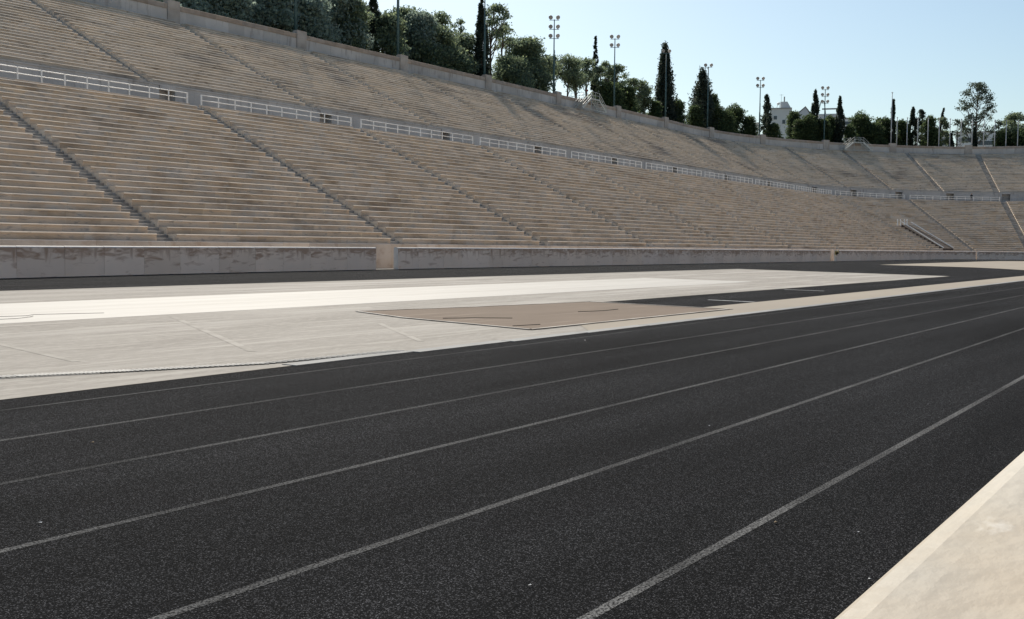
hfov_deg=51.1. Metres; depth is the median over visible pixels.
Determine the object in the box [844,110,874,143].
broadleaf tree
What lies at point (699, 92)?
cypress tree
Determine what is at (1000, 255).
track parapet
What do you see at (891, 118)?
mast
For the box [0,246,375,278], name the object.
track parapet
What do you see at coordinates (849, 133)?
broadleaf tree
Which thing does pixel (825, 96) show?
floodlight mast
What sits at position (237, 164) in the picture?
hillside
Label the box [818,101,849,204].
building
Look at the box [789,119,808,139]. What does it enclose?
broadleaf tree
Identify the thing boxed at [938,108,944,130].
cypress tree
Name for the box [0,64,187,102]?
railing
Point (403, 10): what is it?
pine tree
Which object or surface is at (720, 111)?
broadleaf tree
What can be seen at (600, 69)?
pine tree
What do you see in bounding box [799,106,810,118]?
building
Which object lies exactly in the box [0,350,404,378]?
drain grate
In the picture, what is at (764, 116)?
cypress tree
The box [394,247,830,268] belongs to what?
track parapet
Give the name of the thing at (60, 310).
white paving
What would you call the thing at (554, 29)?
floodlight mast
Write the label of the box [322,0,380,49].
pine tree
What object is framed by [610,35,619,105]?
floodlight mast
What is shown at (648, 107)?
pine tree
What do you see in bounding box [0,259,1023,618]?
running track
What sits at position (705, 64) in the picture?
floodlight mast
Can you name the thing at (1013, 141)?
broadleaf tree
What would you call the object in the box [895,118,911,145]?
broadleaf tree
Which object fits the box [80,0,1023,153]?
perimeter wall
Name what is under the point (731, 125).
broadleaf tree
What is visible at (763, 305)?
tan strip
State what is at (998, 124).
pine tree
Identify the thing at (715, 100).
broadleaf tree
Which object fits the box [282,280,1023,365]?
kerb
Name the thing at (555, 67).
pine tree
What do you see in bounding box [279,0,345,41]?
pine tree
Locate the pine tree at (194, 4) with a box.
[174,0,223,15]
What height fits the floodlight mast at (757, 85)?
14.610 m
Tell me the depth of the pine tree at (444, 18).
151.67 m
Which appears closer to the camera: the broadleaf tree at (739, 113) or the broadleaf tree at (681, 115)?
the broadleaf tree at (681, 115)
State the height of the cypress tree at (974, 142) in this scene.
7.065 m
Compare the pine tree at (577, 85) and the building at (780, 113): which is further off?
the building at (780, 113)
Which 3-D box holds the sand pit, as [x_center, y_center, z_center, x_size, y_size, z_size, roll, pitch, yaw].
[0.538,0.034,21.720,5.369,0.013,8.259,3,4,34]
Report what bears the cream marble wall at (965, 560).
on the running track
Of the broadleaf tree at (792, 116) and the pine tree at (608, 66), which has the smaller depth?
the pine tree at (608, 66)
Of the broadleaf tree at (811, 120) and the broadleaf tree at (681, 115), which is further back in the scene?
the broadleaf tree at (811, 120)
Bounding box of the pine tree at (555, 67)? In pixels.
[548,54,558,88]
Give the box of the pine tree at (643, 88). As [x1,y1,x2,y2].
[623,78,654,113]
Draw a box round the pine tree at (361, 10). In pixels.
[337,0,377,49]
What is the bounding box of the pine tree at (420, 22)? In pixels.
[400,7,450,67]
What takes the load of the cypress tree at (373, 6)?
on the hillside
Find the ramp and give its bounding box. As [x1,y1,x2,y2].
[901,221,953,249]
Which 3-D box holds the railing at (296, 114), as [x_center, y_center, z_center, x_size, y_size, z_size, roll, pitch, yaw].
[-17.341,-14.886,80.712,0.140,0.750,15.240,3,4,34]
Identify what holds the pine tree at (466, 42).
on the hillside
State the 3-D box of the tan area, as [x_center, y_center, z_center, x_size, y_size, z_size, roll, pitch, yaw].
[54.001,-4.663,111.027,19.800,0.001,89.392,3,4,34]
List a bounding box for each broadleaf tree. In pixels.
[593,81,627,109]
[620,85,640,112]
[648,100,663,117]
[672,97,688,123]
[685,104,705,127]
[705,103,728,131]
[712,93,720,104]
[723,109,739,132]
[726,103,751,134]
[740,115,760,135]
[765,122,783,137]
[784,110,801,138]
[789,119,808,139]
[800,113,820,140]
[816,117,834,140]
[825,114,835,141]
[842,124,858,142]
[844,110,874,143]
[865,120,887,144]
[878,116,890,144]
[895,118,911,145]
[920,114,938,145]
[928,131,942,145]
[990,130,1011,145]
[1008,128,1023,145]
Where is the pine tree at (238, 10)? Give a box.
[197,0,262,22]
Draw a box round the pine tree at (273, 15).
[246,0,312,31]
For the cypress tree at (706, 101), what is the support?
on the hillside
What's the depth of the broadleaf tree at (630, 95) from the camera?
183.79 m
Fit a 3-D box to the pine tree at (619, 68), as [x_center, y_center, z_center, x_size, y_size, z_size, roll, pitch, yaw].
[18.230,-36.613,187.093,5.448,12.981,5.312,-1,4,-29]
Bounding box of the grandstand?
[0,0,1023,268]
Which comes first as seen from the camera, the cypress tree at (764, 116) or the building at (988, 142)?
the cypress tree at (764, 116)
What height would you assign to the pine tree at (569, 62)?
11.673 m
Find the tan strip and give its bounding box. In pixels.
[581,276,1023,329]
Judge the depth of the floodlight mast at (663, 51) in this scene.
189.34 m
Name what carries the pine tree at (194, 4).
on the hillside
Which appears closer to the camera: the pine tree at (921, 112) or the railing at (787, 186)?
the railing at (787, 186)
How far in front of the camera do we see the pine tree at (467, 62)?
143.32 m
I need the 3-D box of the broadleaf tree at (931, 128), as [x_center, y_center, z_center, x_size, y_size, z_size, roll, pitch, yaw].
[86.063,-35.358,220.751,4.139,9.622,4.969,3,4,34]
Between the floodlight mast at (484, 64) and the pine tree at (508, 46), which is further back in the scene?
the pine tree at (508, 46)
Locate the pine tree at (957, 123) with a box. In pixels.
[948,119,968,146]
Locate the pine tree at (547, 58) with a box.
[540,55,563,78]
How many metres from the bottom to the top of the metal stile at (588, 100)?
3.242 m
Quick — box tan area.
[887,261,1023,269]
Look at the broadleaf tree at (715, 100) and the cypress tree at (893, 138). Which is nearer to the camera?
the broadleaf tree at (715, 100)
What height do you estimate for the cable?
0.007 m
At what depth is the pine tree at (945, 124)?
221.76 m
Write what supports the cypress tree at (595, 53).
on the hillside
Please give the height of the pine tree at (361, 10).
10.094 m
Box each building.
[771,94,791,137]
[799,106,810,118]
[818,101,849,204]
[955,131,995,146]
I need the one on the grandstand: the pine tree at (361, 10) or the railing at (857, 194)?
the railing at (857, 194)
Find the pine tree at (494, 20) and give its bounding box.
[485,2,512,75]
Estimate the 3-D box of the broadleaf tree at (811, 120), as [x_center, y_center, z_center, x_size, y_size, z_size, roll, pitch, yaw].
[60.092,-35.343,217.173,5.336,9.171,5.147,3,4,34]
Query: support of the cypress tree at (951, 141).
on the hillside
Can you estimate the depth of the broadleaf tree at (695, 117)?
199.89 m
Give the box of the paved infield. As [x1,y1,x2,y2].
[0,269,944,399]
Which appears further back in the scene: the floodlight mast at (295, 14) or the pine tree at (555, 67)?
the pine tree at (555, 67)
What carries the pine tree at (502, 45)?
on the hillside
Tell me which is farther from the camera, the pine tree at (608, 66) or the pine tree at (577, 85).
the pine tree at (608, 66)
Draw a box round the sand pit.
[355,301,731,329]
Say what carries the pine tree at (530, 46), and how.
on the hillside
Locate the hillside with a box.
[3,14,978,217]
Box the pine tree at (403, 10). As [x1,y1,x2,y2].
[390,5,418,59]
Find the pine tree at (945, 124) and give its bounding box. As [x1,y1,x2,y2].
[937,117,951,145]
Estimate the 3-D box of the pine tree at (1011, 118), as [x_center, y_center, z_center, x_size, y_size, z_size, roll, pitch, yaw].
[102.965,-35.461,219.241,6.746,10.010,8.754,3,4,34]
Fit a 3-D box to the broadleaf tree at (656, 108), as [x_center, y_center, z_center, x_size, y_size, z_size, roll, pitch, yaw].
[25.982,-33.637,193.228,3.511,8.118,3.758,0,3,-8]
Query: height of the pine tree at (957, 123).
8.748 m
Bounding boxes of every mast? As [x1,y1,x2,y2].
[294,0,296,29]
[396,0,398,54]
[483,0,485,74]
[548,15,559,90]
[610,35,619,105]
[662,49,670,116]
[704,63,712,127]
[756,77,764,133]
[821,86,829,139]
[890,92,892,142]
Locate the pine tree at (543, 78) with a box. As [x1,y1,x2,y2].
[523,54,551,91]
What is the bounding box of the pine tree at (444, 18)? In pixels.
[433,10,458,33]
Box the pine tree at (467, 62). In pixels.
[444,42,481,74]
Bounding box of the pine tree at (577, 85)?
[560,67,590,97]
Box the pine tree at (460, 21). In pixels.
[450,16,470,36]
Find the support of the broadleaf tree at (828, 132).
on the hillside
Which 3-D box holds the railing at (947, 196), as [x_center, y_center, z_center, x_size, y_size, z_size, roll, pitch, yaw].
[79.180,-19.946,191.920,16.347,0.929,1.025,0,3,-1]
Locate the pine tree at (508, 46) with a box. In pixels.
[493,36,519,77]
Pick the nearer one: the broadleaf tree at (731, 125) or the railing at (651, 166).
the railing at (651, 166)
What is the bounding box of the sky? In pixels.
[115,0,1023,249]
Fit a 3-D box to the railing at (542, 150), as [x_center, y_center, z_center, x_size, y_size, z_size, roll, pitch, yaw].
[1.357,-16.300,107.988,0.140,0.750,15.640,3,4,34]
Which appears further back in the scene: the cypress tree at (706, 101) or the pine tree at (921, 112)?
the pine tree at (921, 112)
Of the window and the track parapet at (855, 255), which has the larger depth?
the window
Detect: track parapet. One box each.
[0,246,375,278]
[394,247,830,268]
[834,250,975,260]
[977,252,1023,259]
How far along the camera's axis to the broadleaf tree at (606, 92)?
178.00 m
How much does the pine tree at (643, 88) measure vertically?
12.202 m
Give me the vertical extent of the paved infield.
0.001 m
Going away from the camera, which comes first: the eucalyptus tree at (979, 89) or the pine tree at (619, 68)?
the pine tree at (619, 68)
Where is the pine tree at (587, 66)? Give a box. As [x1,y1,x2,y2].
[577,57,597,97]
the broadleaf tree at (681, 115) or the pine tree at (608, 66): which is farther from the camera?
the broadleaf tree at (681, 115)
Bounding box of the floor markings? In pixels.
[0,269,833,361]
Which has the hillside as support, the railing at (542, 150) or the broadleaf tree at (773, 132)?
the broadleaf tree at (773, 132)
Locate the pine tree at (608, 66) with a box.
[599,60,615,82]
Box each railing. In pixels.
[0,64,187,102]
[200,95,351,126]
[360,119,472,143]
[480,137,565,156]
[571,151,641,167]
[646,162,701,175]
[704,172,752,183]
[755,179,793,188]
[796,185,831,193]
[835,191,898,197]
[915,195,999,200]
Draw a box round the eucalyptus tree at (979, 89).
[954,82,996,143]
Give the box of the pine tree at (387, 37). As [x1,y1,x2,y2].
[369,9,410,55]
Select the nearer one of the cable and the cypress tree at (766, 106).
the cable
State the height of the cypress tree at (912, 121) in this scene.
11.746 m
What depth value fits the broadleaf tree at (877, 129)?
218.75 m
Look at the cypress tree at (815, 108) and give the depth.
217.74 m
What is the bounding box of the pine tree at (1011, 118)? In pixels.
[1000,111,1023,140]
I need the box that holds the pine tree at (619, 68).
[605,63,629,87]
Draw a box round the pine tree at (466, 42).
[453,32,492,77]
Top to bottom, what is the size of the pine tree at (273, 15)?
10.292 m
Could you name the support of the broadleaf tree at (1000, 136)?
on the hillside
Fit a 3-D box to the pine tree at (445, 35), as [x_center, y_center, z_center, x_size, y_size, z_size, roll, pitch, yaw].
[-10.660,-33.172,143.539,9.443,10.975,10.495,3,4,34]
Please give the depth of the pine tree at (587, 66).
175.53 m
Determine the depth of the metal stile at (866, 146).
211.57 m
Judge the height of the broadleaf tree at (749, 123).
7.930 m
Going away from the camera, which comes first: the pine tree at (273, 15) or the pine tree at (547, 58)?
the pine tree at (273, 15)
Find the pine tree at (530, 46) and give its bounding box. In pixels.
[503,34,555,91]
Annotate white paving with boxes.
[0,278,749,323]
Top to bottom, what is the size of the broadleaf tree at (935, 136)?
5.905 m
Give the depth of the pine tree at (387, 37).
133.81 m
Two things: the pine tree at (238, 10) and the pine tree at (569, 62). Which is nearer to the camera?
the pine tree at (238, 10)
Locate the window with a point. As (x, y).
(986, 141)
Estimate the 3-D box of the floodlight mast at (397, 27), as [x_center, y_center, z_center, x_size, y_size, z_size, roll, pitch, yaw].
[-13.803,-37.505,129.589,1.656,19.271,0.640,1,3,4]
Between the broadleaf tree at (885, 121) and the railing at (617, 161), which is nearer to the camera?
the railing at (617, 161)
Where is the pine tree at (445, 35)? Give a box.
[406,19,470,73]
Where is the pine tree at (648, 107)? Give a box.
[636,89,655,114]
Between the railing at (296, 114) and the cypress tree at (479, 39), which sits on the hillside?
the cypress tree at (479, 39)
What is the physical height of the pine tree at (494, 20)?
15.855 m
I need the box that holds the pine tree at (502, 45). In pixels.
[492,21,515,55]
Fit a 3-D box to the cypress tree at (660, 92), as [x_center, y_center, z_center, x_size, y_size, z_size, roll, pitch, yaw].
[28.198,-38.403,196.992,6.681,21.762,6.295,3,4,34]
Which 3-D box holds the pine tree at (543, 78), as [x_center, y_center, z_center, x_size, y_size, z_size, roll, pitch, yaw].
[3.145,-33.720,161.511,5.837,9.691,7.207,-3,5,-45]
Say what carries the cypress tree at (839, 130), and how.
on the hillside
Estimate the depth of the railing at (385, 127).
93.33 m
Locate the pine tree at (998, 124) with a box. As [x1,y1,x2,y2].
[992,120,1004,130]
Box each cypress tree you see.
[365,0,381,51]
[472,0,490,75]
[590,36,599,98]
[649,40,681,121]
[684,66,723,128]
[697,77,712,121]
[758,94,772,136]
[762,102,772,134]
[809,89,820,137]
[833,95,845,142]
[888,99,896,142]
[907,106,918,145]
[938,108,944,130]
[950,132,954,146]
[971,126,977,146]
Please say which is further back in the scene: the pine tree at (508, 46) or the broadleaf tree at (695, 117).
the broadleaf tree at (695, 117)
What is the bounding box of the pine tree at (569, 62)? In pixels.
[555,53,585,95]
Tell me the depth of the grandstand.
85.94 m
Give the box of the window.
[978,140,988,145]
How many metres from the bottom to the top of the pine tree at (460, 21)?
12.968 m
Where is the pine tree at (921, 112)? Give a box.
[913,109,925,145]
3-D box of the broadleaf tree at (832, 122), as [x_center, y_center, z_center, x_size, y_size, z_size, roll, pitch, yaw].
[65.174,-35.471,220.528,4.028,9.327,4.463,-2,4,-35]
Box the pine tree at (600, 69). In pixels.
[584,65,607,101]
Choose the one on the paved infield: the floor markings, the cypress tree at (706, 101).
the floor markings
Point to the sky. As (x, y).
(925, 53)
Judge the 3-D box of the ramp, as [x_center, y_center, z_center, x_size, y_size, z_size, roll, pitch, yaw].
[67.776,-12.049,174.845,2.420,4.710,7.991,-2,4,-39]
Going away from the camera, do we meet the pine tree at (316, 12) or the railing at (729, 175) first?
the pine tree at (316, 12)
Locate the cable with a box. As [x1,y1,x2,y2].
[0,313,84,318]
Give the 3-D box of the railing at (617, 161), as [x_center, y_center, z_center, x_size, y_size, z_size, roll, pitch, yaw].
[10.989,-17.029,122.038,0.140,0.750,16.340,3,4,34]
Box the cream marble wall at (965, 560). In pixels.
[835,451,1023,618]
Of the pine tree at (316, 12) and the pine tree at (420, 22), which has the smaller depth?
the pine tree at (316, 12)
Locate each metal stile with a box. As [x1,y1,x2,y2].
[575,91,606,112]
[841,137,872,151]
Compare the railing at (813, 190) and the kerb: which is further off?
the railing at (813, 190)

